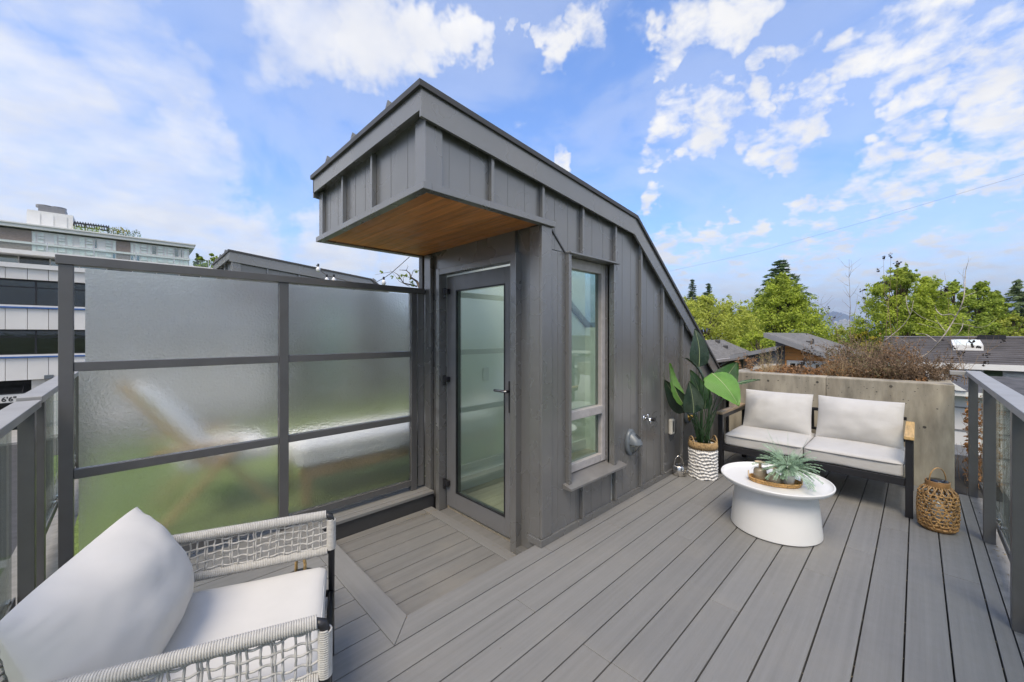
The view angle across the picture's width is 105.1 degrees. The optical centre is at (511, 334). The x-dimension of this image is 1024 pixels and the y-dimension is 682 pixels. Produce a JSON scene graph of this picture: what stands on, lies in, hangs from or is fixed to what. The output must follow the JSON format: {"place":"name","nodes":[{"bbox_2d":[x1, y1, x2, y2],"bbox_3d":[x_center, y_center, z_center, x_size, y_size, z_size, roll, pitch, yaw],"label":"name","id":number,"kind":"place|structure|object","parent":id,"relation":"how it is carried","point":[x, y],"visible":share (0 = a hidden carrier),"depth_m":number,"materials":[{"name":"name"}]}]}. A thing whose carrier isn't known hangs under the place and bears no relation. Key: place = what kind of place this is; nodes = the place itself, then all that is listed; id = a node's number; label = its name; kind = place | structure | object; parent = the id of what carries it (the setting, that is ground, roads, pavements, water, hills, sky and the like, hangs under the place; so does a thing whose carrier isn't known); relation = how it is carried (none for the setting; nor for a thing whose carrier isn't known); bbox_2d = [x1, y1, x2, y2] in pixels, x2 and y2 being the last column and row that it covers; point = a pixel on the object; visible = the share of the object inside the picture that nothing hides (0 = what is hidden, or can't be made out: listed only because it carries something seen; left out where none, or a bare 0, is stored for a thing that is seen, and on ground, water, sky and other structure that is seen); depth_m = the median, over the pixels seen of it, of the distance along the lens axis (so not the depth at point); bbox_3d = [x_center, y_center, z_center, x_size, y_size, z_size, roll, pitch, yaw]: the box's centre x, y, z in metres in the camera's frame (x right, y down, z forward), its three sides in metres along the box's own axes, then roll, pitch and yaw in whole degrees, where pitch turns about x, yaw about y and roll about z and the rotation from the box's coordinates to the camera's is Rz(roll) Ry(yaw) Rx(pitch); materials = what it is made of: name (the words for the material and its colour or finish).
{"place":"outdoors","nodes":[
{"label":"outdoors","id":0,"kind":"place"},
{"bbox_2d":[0,444,16,557],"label":"road","id":1,"kind":"structure","parent":0,"point":[3,466],"depth_m":15.67,"materials":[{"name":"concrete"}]},
{"bbox_2d":[0,430,16,445],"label":"pavement","id":2,"kind":"structure","parent":0,"point":[4,440],"depth_m":23.13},
{"bbox_2d":[0,204,195,265],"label":"apartment block","id":3,"kind":"structure","parent":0,"point":[44,225],"depth_m":79.48,"materials":[{"name":"white concrete"}]},
{"bbox_2d":[37,232,43,242],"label":"window","id":4,"kind":"structure","parent":3,"relation":"in","point":[40,235],"depth_m":75.23,"materials":[{"name":"glass"}]},
{"bbox_2d":[58,234,65,244],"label":"window","id":5,"kind":"structure","parent":3,"relation":"in","point":[61,238],"depth_m":77.07,"materials":[{"name":"glass"}]},
{"bbox_2d":[67,235,72,245],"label":"window","id":6,"kind":"structure","parent":3,"relation":"in","point":[69,238],"depth_m":77.79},
{"bbox_2d":[79,237,84,246],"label":"window","id":7,"kind":"structure","parent":3,"relation":"in","point":[81,239],"depth_m":78.94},
{"bbox_2d":[73,225,103,232],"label":"roof garden hedge","id":8,"kind":"object","parent":3,"relation":"on","point":[89,228],"visible":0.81,"depth_m":81.94,"materials":[{"name":"plant"}]},
{"bbox_2d":[86,238,92,247],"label":"window","id":9,"kind":"structure","parent":3,"relation":"in","point":[89,241],"depth_m":79.67,"materials":[{"name":"glass"}]},
{"bbox_2d":[105,240,110,249],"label":"window","id":10,"kind":"structure","parent":3,"relation":"in","point":[107,242],"depth_m":81.44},
{"bbox_2d":[105,227,140,236],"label":"roof garden hedge","id":11,"kind":"object","parent":3,"relation":"on","point":[129,232],"visible":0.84,"depth_m":85.89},
{"bbox_2d":[141,244,146,253],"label":"window","id":12,"kind":"structure","parent":3,"relation":"in","point":[143,247],"depth_m":85.24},
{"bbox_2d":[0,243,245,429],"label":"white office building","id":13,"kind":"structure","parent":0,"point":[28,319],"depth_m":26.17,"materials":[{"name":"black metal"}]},
{"bbox_2d":[0,255,17,262],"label":"window","id":14,"kind":"structure","parent":13,"relation":"in","point":[3,258],"depth_m":26.58,"materials":[{"name":"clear glass"}]},
{"bbox_2d":[0,385,25,403],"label":"clearance sign","id":15,"kind":"object","parent":13,"relation":"hanging from","point":[7,398],"visible":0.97,"depth_m":25.22,"materials":[{"name":"white metal"}]},
{"bbox_2d":[0,278,34,304],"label":"window","id":16,"kind":"structure","parent":13,"relation":"in","point":[10,294],"depth_m":25.75,"materials":[{"name":"black glass"}]},
{"bbox_2d":[0,330,34,354],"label":"window","id":17,"kind":"structure","parent":13,"relation":"in","point":[12,342],"depth_m":25.75,"materials":[{"name":"black glass"}]},
{"bbox_2d":[18,256,48,264],"bbox_3d":[-33.339,-5.093,27.361,1.399,0.575,0.100,0,0,-44],"label":"window","id":18,"kind":"structure","parent":13,"relation":"in","point":[28,260],"depth_m":27.33,"materials":[{"name":"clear glass"}]},
{"bbox_2d":[35,281,84,306],"bbox_3d":[-30.829,-2.800,27.343,3.109,1.680,0.100,0,0,-44],"label":"window","id":19,"kind":"structure","parent":13,"relation":"in","point":[46,294],"depth_m":26.77,"materials":[{"name":"black glass"}]},
{"bbox_2d":[35,330,84,353],"bbox_3d":[-30.829,0.480,27.343,3.109,1.640,0.100,0,0,-44],"label":"window","id":20,"kind":"structure","parent":13,"relation":"in","point":[46,341],"depth_m":26.77,"materials":[{"name":"black glass"}]},
{"bbox_2d":[291,559,312,572],"bbox_3d":[-1.042,1.230,1.930,0.150,0.336,0.150,0,0,-44],"label":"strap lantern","id":21,"kind":"object","parent":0,"point":[296,569],"visible":0.1,"depth_m":1.93,"materials":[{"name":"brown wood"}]},
{"bbox_2d":[0,0,1023,321],"label":"sky","id":22,"kind":"structure","parent":0,"point":[729,128],"materials":[{"name":"blue"}]},
{"bbox_2d":[706,340,748,368],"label":"hip roofed house","id":23,"kind":"structure","parent":0,"point":[722,351],"depth_m":22.54,"materials":[{"name":"grey"}]},
{"bbox_2d":[756,357,781,371],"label":"dry grass","id":24,"kind":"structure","parent":0,"point":[771,367],"depth_m":4.80,"materials":[{"name":"plant"}]},
{"bbox_2d":[730,333,866,368],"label":"orange gabled house","id":25,"kind":"structure","parent":0,"point":[792,344],"depth_m":18.25,"materials":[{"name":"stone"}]},
{"bbox_2d":[589,296,1023,334],"bbox_3d":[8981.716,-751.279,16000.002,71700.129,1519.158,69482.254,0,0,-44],"label":"hills","id":26,"kind":"structure","parent":0,"point":[837,315],"depth_m":12919.07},
{"bbox_2d":[316,257,408,284],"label":"string lights","id":27,"kind":"object","parent":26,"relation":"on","point":[318,269],"visible":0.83,"depth_m":4.59,"materials":[{"name":"metal"}]},
{"bbox_2d":[677,174,1023,269],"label":"power line","id":28,"kind":"object","parent":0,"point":[862,222],"visible":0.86,"depth_m":29.96,"materials":[{"name":"metal"}]},
{"bbox_2d":[877,335,1023,377],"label":"house","id":29,"kind":"structure","parent":0,"point":[1005,359],"depth_m":11.20,"materials":[{"name":"tile"}]},
{"bbox_2d":[1005,373,1023,377],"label":"window","id":30,"kind":"structure","parent":29,"relation":"in","point":[1006,375],"depth_m":9.83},
{"bbox_2d":[947,374,1023,455],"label":"white garage","id":31,"kind":"structure","parent":0,"point":[1016,384],"depth_m":7.25,"materials":[{"name":"white"}]},
{"label":"ground","id":32,"kind":"structure","parent":0,"visible":0},
{"bbox_2d":[195,253,218,267],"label":"leafy tree","id":33,"kind":"object","parent":32,"relation":"on","point":[201,259],"visible":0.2,"depth_m":61.18,"materials":[{"name":"green plant"}]},
{"bbox_2d":[376,267,418,287],"bbox_3d":[-3.666,1.895,13.984,2.514,8.809,0.758,0,0,-5],"label":"sparse tree","id":34,"kind":"object","parent":32,"relation":"on","point":[412,278],"visible":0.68,"depth_m":13.97,"materials":[{"name":"green plant"}]},
{"bbox_2d":[687,280,697,318],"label":"spruce tree","id":35,"kind":"object","parent":32,"relation":"on","point":[691,293],"visible":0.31,"depth_m":59.88,"materials":[{"name":"green plant"}]},
{"bbox_2d":[702,283,716,328],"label":"spruce tree","id":36,"kind":"object","parent":32,"relation":"on","point":[708,287],"visible":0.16,"depth_m":59.75,"materials":[{"name":"green plant"}]},
{"bbox_2d":[683,291,764,350],"bbox_3d":[20.326,0.908,40.132,11.785,10.789,11.426,0,0,-44],"label":"leafy tree","id":37,"kind":"object","parent":32,"relation":"on","point":[725,323],"visible":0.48,"depth_m":37.12,"materials":[{"name":"green plant"}]},
{"bbox_2d":[731,330,774,350],"bbox_3d":[21.375,2.948,34.081,5.508,6.707,4.680,0,0,-44],"label":"leafy tree","id":38,"kind":"object","parent":32,"relation":"on","point":[743,342],"visible":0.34,"depth_m":33.79,"materials":[{"name":"green plant"}]},
{"bbox_2d":[747,259,819,327],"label":"fir tree","id":39,"kind":"object","parent":32,"relation":"on","point":[779,265],"visible":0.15,"depth_m":55.69,"materials":[{"name":"green plant"}]},
{"bbox_2d":[734,271,844,350],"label":"leafy tree","id":40,"kind":"object","parent":32,"relation":"on","point":[785,300],"visible":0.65,"depth_m":44.30,"materials":[{"name":"green plant"}]},
{"bbox_2d":[830,325,882,354],"bbox_3d":[32.998,2.643,38.195,4.542,7.318,5.130,0,0,-26],"label":"leafy tree","id":41,"kind":"object","parent":32,"relation":"on","point":[838,332],"visible":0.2,"depth_m":38.15,"materials":[{"name":"green plant"}]},
{"bbox_2d":[849,331,882,364],"bbox_3d":[21.587,3.028,24.006,1.867,6.547,1.840,0,0,-44],"label":"leafy tree","id":42,"kind":"object","parent":32,"relation":"on","point":[865,333],"visible":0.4,"depth_m":23.95,"materials":[{"name":"green plant"}]},
{"bbox_2d":[832,262,975,366],"bbox_3d":[33.696,0.011,33.743,7.875,12.584,7.794,0,0,-12],"label":"leafy tree","id":43,"kind":"object","parent":32,"relation":"on","point":[909,279],"visible":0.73,"depth_m":32.66,"materials":[{"name":"green plant"}]},
{"bbox_2d":[905,283,962,335],"bbox_3d":[36.926,0.752,35.005,3.984,11.103,4.024,0,0,3],"label":"leafy tree","id":44,"kind":"object","parent":32,"relation":"on","point":[954,328],"visible":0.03,"depth_m":33.90,"materials":[{"name":"green plant"}]},
{"bbox_2d":[935,309,985,335],"bbox_3d":[43.265,1.812,39.899,5.678,8.978,5.988,0,0,-23],"label":"leafy tree","id":45,"kind":"object","parent":32,"relation":"on","point":[964,331],"visible":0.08,"depth_m":38.10,"materials":[{"name":"green plant"}]},
{"bbox_2d":[955,444,967,455],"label":"terrace block","id":46,"kind":"structure","parent":32,"relation":"on","point":[959,448],"depth_m":5.97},
{"bbox_2d":[0,459,78,601],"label":"neighbour deck","id":47,"kind":"structure","parent":46,"relation":"on","point":[52,551],"depth_m":2.61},
{"bbox_2d":[16,361,90,587],"bbox_3d":[-3.783,0.860,3.353,0.107,1.089,3.820,0,0,-44],"label":"glass railing","id":48,"kind":"object","parent":47,"relation":"on","point":[46,392],"visible":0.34,"depth_m":2.33,"materials":[{"name":"glass"}]},
{"bbox_2d":[74,513,78,555],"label":"turf","id":49,"kind":"structure","parent":47,"relation":"on","point":[76,539],"depth_m":2.70,"materials":[{"name":"plant"}]},
{"bbox_2d":[212,249,400,361],"bbox_3d":[-2.727,0.206,8.091,5.355,2.988,1.623,0,0,-44],"label":"stair penthouse","id":50,"kind":"object","parent":47,"relation":"on","point":[231,260],"visible":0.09,"depth_m":6.15,"materials":[{"name":"metal"}]},
{"bbox_2d":[0,451,1023,681],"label":"deck","id":51,"kind":"structure","parent":46,"relation":"on","point":[671,578],"depth_m":2.13,"materials":[{"name":"wood"}]},
{"bbox_2d":[0,400,41,619],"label":"glass railing","id":52,"kind":"object","parent":51,"relation":"on","point":[21,415],"visible":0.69,"depth_m":1.91,"materials":[{"name":"metal"}]},
{"bbox_2d":[0,507,335,681],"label":"armchair","id":53,"kind":"object","parent":51,"relation":"on","point":[119,600],"visible":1,"depth_m":1.10,"materials":[{"name":"fabric"}]},
{"bbox_2d":[55,254,424,568],"bbox_3d":[-1.622,0.490,2.853,2.222,1.828,0.071,0,0,-44],"label":"privacy screen","id":54,"kind":"object","parent":51,"relation":"on","point":[198,437],"visible":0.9,"depth_m":2.60,"materials":[{"name":"glass"}]},
{"bbox_2d":[310,78,728,554],"bbox_3d":[0.919,0.206,4.328,5.355,2.988,1.623,0,0,-44],"label":"stair penthouse","id":55,"kind":"object","parent":51,"relation":"on","point":[542,395],"visible":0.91,"depth_m":2.97,"materials":[{"name":"metal"}]},
{"bbox_2d":[436,252,520,554],"bbox_3d":[-0.277,0.479,3.152,0.133,2.119,1.007,0,0,-44],"label":"door","id":56,"kind":"structure","parent":55,"relation":"in","point":[508,522],"depth_m":3.18,"materials":[{"name":"paint"}]},
{"bbox_2d":[563,251,627,491],"bbox_3d":[0.614,0.247,3.035,0.754,1.669,0.190,0,0,-44],"label":"window","id":57,"kind":"structure","parent":55,"relation":"in","point":[580,472],"depth_m":3.17,"materials":[{"name":"metal"}]},
{"bbox_2d":[625,429,642,455],"bbox_3d":[1.058,0.925,3.349,0.156,0.232,0.124,0,0,-44],"label":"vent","id":58,"kind":"object","parent":55,"relation":"attached to","point":[633,440],"visible":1,"depth_m":3.33,"materials":[{"name":"silver metal"}]},
{"bbox_2d":[643,411,656,423],"bbox_3d":[1.319,0.755,3.611,0.280,0.083,0.111,0,0,-44],"label":"hose tap","id":59,"kind":"object","parent":55,"relation":"attached to","point":[649,419],"visible":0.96,"depth_m":3.52,"materials":[{"name":"silver metal"}]},
{"bbox_2d":[668,418,674,434],"bbox_3d":[1.601,0.918,3.933,0.075,0.153,0.042,0,0,-44],"label":"socket box","id":60,"kind":"object","parent":55,"relation":"attached to","point":[671,426],"visible":1,"depth_m":3.91,"materials":[{"name":"plastic"}]},
{"bbox_2d":[684,412,697,423],"bbox_3d":[1.927,0.840,4.191,0.156,0.232,0.124,0,0,-44],"label":"wall light","id":61,"kind":"object","parent":55,"relation":"attached to","point":[687,419],"visible":0.28,"depth_m":4.17,"materials":[{"name":"black metal"}]},
{"bbox_2d":[672,456,687,476],"bbox_3d":[1.689,1.302,3.911,0.132,0.192,0.175,0,0,-44],"label":"lantern","id":62,"kind":"object","parent":51,"relation":"on","point":[679,469],"visible":1,"depth_m":3.88,"materials":[{"name":"metal"}]},
{"bbox_2d":[688,435,718,480],"bbox_3d":[1.893,1.199,3.888,0.275,0.410,0.276,0,0,-44],"label":"woven basket","id":63,"kind":"object","parent":51,"relation":"on","point":[702,462],"visible":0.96,"depth_m":3.79,"materials":[{"name":"wicker"}]},
{"bbox_2d":[664,329,759,443],"bbox_3d":[2.050,0.507,3.841,1.162,1.139,0.439,0,0,-9],"label":"bird of paradise plant","id":64,"kind":"object","parent":63,"relation":"in","point":[723,382],"visible":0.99,"depth_m":3.83,"materials":[{"name":"green plant"}]},
{"bbox_2d":[721,462,835,546],"bbox_3d":[1.912,1.215,2.855,0.691,0.362,0.691,0,0,-44],"label":"coffee table","id":65,"kind":"object","parent":51,"relation":"on","point":[785,516],"visible":0.79,"depth_m":2.65,"materials":[{"name":"white plastic"}]},
{"bbox_2d":[748,470,802,488],"bbox_3d":[1.869,1.021,2.792,0.217,0.065,0.328,0,0,-44],"label":"rattan tray","id":66,"kind":"object","parent":65,"relation":"on","point":[797,484],"visible":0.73,"depth_m":2.73,"materials":[{"name":"wicker"}]},
{"bbox_2d":[753,460,766,480],"bbox_3d":[1.800,0.982,2.845,0.086,0.132,0.086,0,0,-44],"label":"ribbed jar","id":67,"kind":"object","parent":66,"relation":"on","point":[759,473],"visible":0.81,"depth_m":2.82,"materials":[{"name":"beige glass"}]},
{"bbox_2d":[768,466,780,483],"bbox_3d":[1.843,0.988,2.755,0.078,0.120,0.078,0,0,-44],"label":"ribbed jar","id":68,"kind":"object","parent":66,"relation":"on","point":[770,478],"visible":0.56,"depth_m":2.73,"materials":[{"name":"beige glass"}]},
{"bbox_2d":[751,427,825,490],"bbox_3d":[1.932,0.866,2.760,0.422,0.364,0.438,0,0,-44],"label":"potted fern","id":69,"kind":"object","parent":66,"relation":"on","point":[788,474],"visible":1,"depth_m":2.72,"materials":[{"name":"green plant"}]},
{"bbox_2d":[717,389,914,518],"bbox_3d":[2.849,1.000,3.748,0.839,0.799,1.394,0,0,-44],"label":"sofa","id":70,"kind":"object","parent":51,"relation":"on","point":[867,438],"visible":0.98,"depth_m":3.60,"materials":[{"name":"fabric"}]},
{"bbox_2d":[729,364,954,489],"bbox_3d":[3.974,0.919,4.801,1.910,1.022,1.835,0,0,-44],"label":"concrete planter","id":71,"kind":"object","parent":51,"relation":"on","point":[929,409],"visible":0.47,"depth_m":3.71,"materials":[{"name":"concrete"}]},
{"bbox_2d":[735,353,756,368],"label":"dead shrub","id":72,"kind":"object","parent":71,"relation":"in","point":[748,364],"visible":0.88,"depth_m":5.17,"materials":[{"name":"orange plant"}]},
{"bbox_2d":[756,343,778,370],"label":"dead shrub","id":73,"kind":"object","parent":71,"relation":"on","point":[768,358],"visible":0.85,"depth_m":4.97,"materials":[{"name":"brown plant"}]},
{"bbox_2d":[771,348,787,369],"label":"dead shrub","id":74,"kind":"object","parent":71,"relation":"on","point":[781,360],"visible":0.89,"depth_m":5.18,"materials":[{"name":"brown plant"}]},
{"bbox_2d":[793,358,806,372],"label":"dead shrub","id":75,"kind":"object","parent":71,"relation":"on","point":[800,367],"visible":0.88,"depth_m":4.67,"materials":[{"name":"brown plant"}]},
{"bbox_2d":[795,331,821,374],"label":"dead shrub","id":76,"kind":"object","parent":71,"relation":"on","point":[809,360],"visible":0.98,"depth_m":4.64,"materials":[{"name":"black plant"}]},
{"bbox_2d":[813,341,857,368],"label":"dead shrub","id":77,"kind":"object","parent":71,"relation":"on","point":[827,356],"visible":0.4,"depth_m":4.73,"materials":[{"name":"brown plant"}]},
{"bbox_2d":[819,354,871,376],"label":"dead shrub","id":78,"kind":"object","parent":71,"relation":"on","point":[832,371],"visible":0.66,"depth_m":4.28,"materials":[{"name":"orange plant"}]},
{"bbox_2d":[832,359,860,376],"bbox_3d":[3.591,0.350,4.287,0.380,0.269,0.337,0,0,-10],"label":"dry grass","id":79,"kind":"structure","parent":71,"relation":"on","point":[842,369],"depth_m":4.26,"materials":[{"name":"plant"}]},
{"bbox_2d":[841,259,866,351],"bbox_3d":[3.983,-0.211,4.656,0.296,1.424,0.319,0,0,-28],"label":"withered stalk plant","id":80,"kind":"object","parent":71,"relation":"on","point":[850,306],"visible":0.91,"depth_m":4.65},
{"bbox_2d":[817,336,891,372],"bbox_3d":[3.885,0.242,4.451,0.683,0.526,0.684,0,0,-44],"label":"dead shrub","id":81,"kind":"object","parent":71,"relation":"on","point":[859,354],"visible":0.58,"depth_m":4.47,"materials":[{"name":"brown plant"}]},
{"bbox_2d":[838,347,881,377],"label":"dead shrub","id":82,"kind":"object","parent":71,"relation":"on","point":[858,368],"visible":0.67,"depth_m":4.14,"materials":[{"name":"brown plant"}]},
{"bbox_2d":[835,334,904,373],"bbox_3d":[4.180,0.241,4.613,0.648,0.501,0.675,0,0,-44],"label":"dead shrub","id":83,"kind":"object","parent":71,"relation":"on","point":[844,341],"visible":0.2,"depth_m":4.66,"materials":[{"name":"brown plant"}]},
{"bbox_2d":[844,328,907,360],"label":"dead shrub","id":84,"kind":"object","parent":71,"relation":"on","point":[870,342],"visible":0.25,"depth_m":4.81,"materials":[{"name":"brown plant"}]},
{"bbox_2d":[851,358,905,379],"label":"dead shrub","id":85,"kind":"object","parent":71,"relation":"on","point":[874,372],"visible":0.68,"depth_m":4.07,"materials":[{"name":"brown plant"}]},
{"bbox_2d":[876,256,887,350],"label":"withered stalk plant","id":86,"kind":"object","parent":71,"relation":"on","point":[884,291],"visible":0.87,"depth_m":4.61,"materials":[{"name":"black plant"}]},
{"bbox_2d":[852,337,915,379],"bbox_3d":[3.977,0.240,4.201,0.522,0.504,0.505,0,0,-44],"label":"dead shrub","id":87,"kind":"object","parent":71,"relation":"on","point":[892,360],"visible":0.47,"depth_m":4.17,"materials":[{"name":"brown plant"}]},
{"bbox_2d":[884,252,894,361],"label":"withered stalk plant","id":88,"kind":"object","parent":71,"relation":"on","point":[886,282],"visible":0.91,"depth_m":4.32,"materials":[{"name":"black plant"}]},
{"bbox_2d":[892,261,901,324],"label":"withered stalk plant","id":89,"kind":"object","parent":71,"relation":"on","point":[898,263],"visible":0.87,"depth_m":4.33,"materials":[{"name":"black plant"}]},
{"bbox_2d":[874,356,931,380],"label":"dead shrub","id":90,"kind":"object","parent":71,"relation":"on","point":[904,371],"visible":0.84,"depth_m":3.90,"materials":[{"name":"brown plant"}]},
{"bbox_2d":[876,332,930,370],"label":"dead shrub","id":91,"kind":"object","parent":71,"relation":"on","point":[907,353],"visible":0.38,"depth_m":4.17,"materials":[{"name":"orange plant"}]},
{"bbox_2d":[871,347,954,379],"bbox_3d":[4.176,0.302,4.031,0.539,0.380,0.553,0,0,-17],"label":"dead shrub","id":92,"kind":"object","parent":71,"relation":"on","point":[938,360],"visible":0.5,"depth_m":3.96,"materials":[{"name":"brown plant"}]},
{"bbox_2d":[900,360,957,380],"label":"dead shrub","id":93,"kind":"object","parent":71,"relation":"on","point":[937,376],"visible":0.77,"depth_m":3.82,"materials":[{"name":"brown plant"}]},
{"bbox_2d":[905,353,968,380],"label":"dead shrub","id":94,"kind":"object","parent":71,"relation":"on","point":[949,375],"visible":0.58,"depth_m":3.86,"materials":[{"name":"brown plant"}]},
{"bbox_2d":[885,261,995,363],"bbox_3d":[4.412,-0.201,4.071,0.200,1.170,0.791,0,0,-44],"label":"bare branch","id":95,"kind":"object","parent":71,"relation":"on","point":[964,283],"visible":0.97,"depth_m":4.01,"materials":[{"name":"grey plant"}]},
{"bbox_2d":[937,272,953,381],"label":"withered stalk plant","id":96,"kind":"object","parent":71,"relation":"in","point":[945,290],"visible":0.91,"depth_m":4.22,"materials":[{"name":"black plant"}]},
{"bbox_2d":[949,327,983,384],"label":"withered stalk plant","id":97,"kind":"object","parent":71,"relation":"in","point":[972,345],"visible":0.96,"depth_m":3.91,"materials":[{"name":"black plant"}]},
{"bbox_2d":[966,332,1005,383],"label":"withered stalk plant","id":98,"kind":"object","parent":71,"relation":"in","point":[984,362],"visible":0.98,"depth_m":3.89,"materials":[{"name":"black plant"}]},
{"bbox_2d":[915,467,960,533],"bbox_3d":[3.071,1.178,2.830,0.224,0.441,0.223,0,0,-44],"label":"bamboo lantern","id":99,"kind":"object","parent":51,"relation":"on","point":[935,521],"visible":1,"depth_m":2.79,"materials":[{"name":"brown wicker"}]},
{"bbox_2d":[955,396,980,488],"bbox_3d":[4.576,1.179,3.743,1.717,1.187,0.578,0,0,-44],"label":"dried vine","id":100,"kind":"object","parent":51,"relation":"on","point":[966,444],"visible":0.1,"depth_m":3.79,"materials":[{"name":"orange plant"}]},
{"bbox_2d":[949,370,1023,633],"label":"glass railing","id":101,"kind":"object","parent":51,"relation":"on","point":[1001,485],"visible":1,"depth_m":2.50,"materials":[{"name":"metal"}]},
{"bbox_2d":[934,279,995,334],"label":"leafy tree","id":102,"kind":"object","parent":32,"relation":"on","point":[970,299],"visible":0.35,"depth_m":42.69,"materials":[{"name":"green plant"}]},
{"bbox_2d":[955,281,1018,335],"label":"leafy tree","id":103,"kind":"object","parent":32,"relation":"on","point":[982,288],"visible":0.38,"depth_m":44.85,"materials":[{"name":"green plant"}]},
{"bbox_2d":[973,290,1023,331],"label":"leafy tree","id":104,"kind":"object","parent":32,"relation":"on","point":[1008,305],"visible":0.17,"depth_m":46.26,"materials":[{"name":"green plant"}]},
{"bbox_2d":[980,312,1023,335],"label":"leafy tree","id":105,"kind":"object","parent":32,"relation":"on","point":[1012,318],"visible":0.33,"depth_m":43.70,"materials":[{"name":"green plant"}]},
{"bbox_2d":[1000,279,1023,327],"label":"cedar tree","id":106,"kind":"object","parent":32,"relation":"on","point":[1018,295],"visible":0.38,"depth_m":49.80,"materials":[{"name":"green plant"}]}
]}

